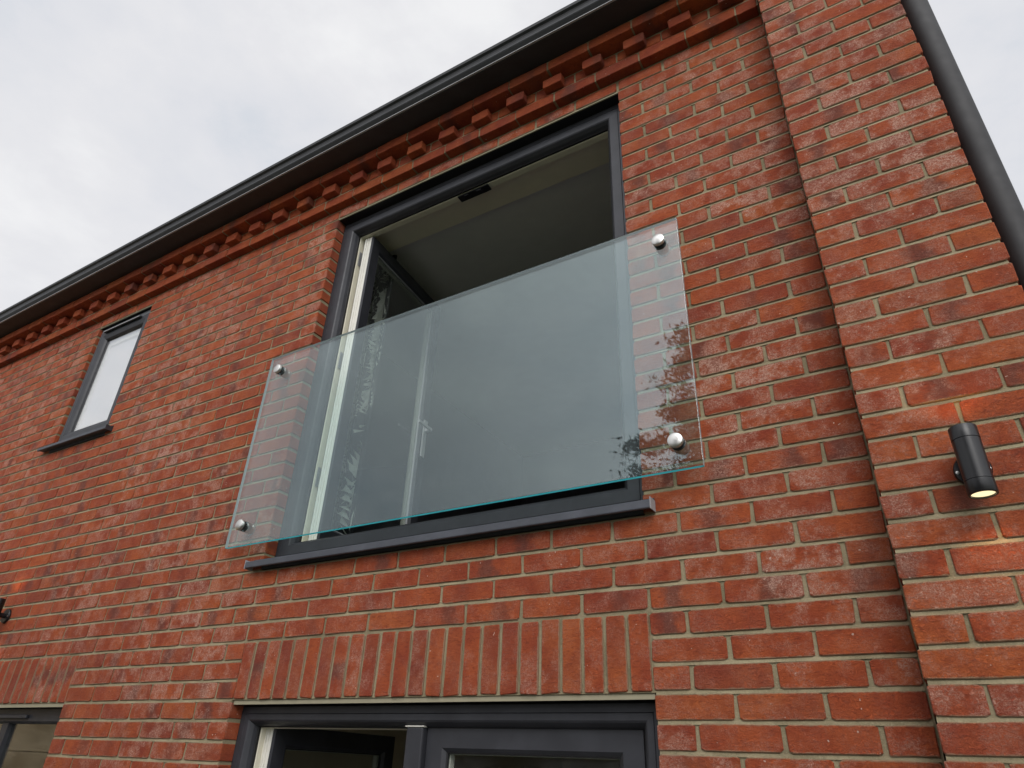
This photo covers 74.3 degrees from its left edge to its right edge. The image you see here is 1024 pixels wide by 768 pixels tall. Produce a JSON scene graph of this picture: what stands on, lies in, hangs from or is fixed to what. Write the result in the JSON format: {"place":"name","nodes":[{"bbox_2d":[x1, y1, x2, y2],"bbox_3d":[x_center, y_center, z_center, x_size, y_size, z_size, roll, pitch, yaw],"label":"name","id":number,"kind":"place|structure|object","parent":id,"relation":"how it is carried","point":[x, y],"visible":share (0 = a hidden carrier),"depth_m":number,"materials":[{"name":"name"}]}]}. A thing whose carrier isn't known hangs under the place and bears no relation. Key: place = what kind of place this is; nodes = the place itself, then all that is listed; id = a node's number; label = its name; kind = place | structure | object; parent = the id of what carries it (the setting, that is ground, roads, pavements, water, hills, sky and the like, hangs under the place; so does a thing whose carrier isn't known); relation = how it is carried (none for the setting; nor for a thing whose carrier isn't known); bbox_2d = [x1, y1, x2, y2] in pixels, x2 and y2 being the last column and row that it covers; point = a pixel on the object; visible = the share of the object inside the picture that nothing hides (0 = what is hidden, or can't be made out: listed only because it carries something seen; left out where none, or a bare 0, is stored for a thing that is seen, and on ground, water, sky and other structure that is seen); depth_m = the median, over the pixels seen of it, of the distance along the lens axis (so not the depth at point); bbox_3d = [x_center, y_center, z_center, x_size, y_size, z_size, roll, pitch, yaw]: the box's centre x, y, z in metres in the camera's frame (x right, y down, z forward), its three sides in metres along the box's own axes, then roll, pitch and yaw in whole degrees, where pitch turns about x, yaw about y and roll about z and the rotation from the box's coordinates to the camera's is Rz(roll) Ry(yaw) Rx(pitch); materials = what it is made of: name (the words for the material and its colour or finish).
{"place":"outdoors","nodes":[
{"label":"outdoors","id":0,"kind":"place"},
{"bbox_2d":[0,0,1023,311],"label":"sky","id":1,"kind":"structure","parent":0,"point":[119,119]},
{"label":"ground","id":2,"kind":"structure","parent":0,"visible":0},
{"bbox_2d":[0,0,1023,767],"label":"brick house","id":3,"kind":"structure","parent":2,"relation":"on","point":[816,560],"depth_m":2.71,"materials":[{"name":"brick"}]},
{"bbox_2d":[0,598,11,622],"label":"wall light","id":4,"kind":"object","parent":3,"relation":"attached to","point":[5,616],"visible":1,"depth_m":3.95,"materials":[{"name":"black metal"}]},
{"bbox_2d":[0,703,64,767],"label":"casement window","id":5,"kind":"structure","parent":3,"relation":"in","point":[11,715],"depth_m":3.55,"materials":[{"name":"black metal"}]},
{"bbox_2d":[37,305,151,453],"bbox_3d":[-2.877,-0.033,4.816,0.820,1.046,0.178,-15,-34,28],"label":"small window","id":6,"kind":"structure","parent":3,"relation":"in","point":[92,409],"depth_m":4.86,"materials":[{"name":"black metal"}]},
{"bbox_2d":[331,255,396,533],"bbox_3d":[-1.041,0.176,3.978,0.650,2.110,0.085,-15,-34,27],"label":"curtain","id":7,"kind":"object","parent":3,"relation":"hanging from","point":[347,499],"visible":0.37,"depth_m":3.85,"materials":[{"name":"fabric"}]},
{"bbox_2d":[231,693,659,767],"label":"french door","id":8,"kind":"structure","parent":3,"relation":"in","point":[622,727],"depth_m":2.28,"materials":[{"name":"black metal"}]},
{"bbox_2d":[244,92,655,570],"bbox_3d":[-0.091,-0.089,3.448,1.900,2.099,0.969,-15,-34,27],"label":"french window","id":9,"kind":"structure","parent":3,"relation":"in","point":[598,121],"depth_m":3.36,"materials":[{"name":"black metal"}]},
{"bbox_2d":[225,217,704,548],"bbox_3d":[-0.339,0.066,2.876,2.237,1.031,0.082,-15,-34,27],"label":"glass balustrade","id":10,"kind":"object","parent":3,"relation":"attached to","point":[678,444],"visible":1,"depth_m":2.78,"materials":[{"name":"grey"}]},
{"bbox_2d":[901,0,1023,290],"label":"downpipe","id":11,"kind":"object","parent":3,"relation":"attached to","point":[999,194],"depth_m":2.15,"materials":[{"name":"metal"}]},
{"bbox_2d":[948,423,998,498],"bbox_3d":[1.109,0.192,1.629,0.081,0.172,0.102,-15,-34,27],"label":"wall light","id":12,"kind":"object","parent":3,"relation":"attached to","point":[972,470],"visible":1,"depth_m":1.59,"materials":[{"name":"black metal"}]}
]}

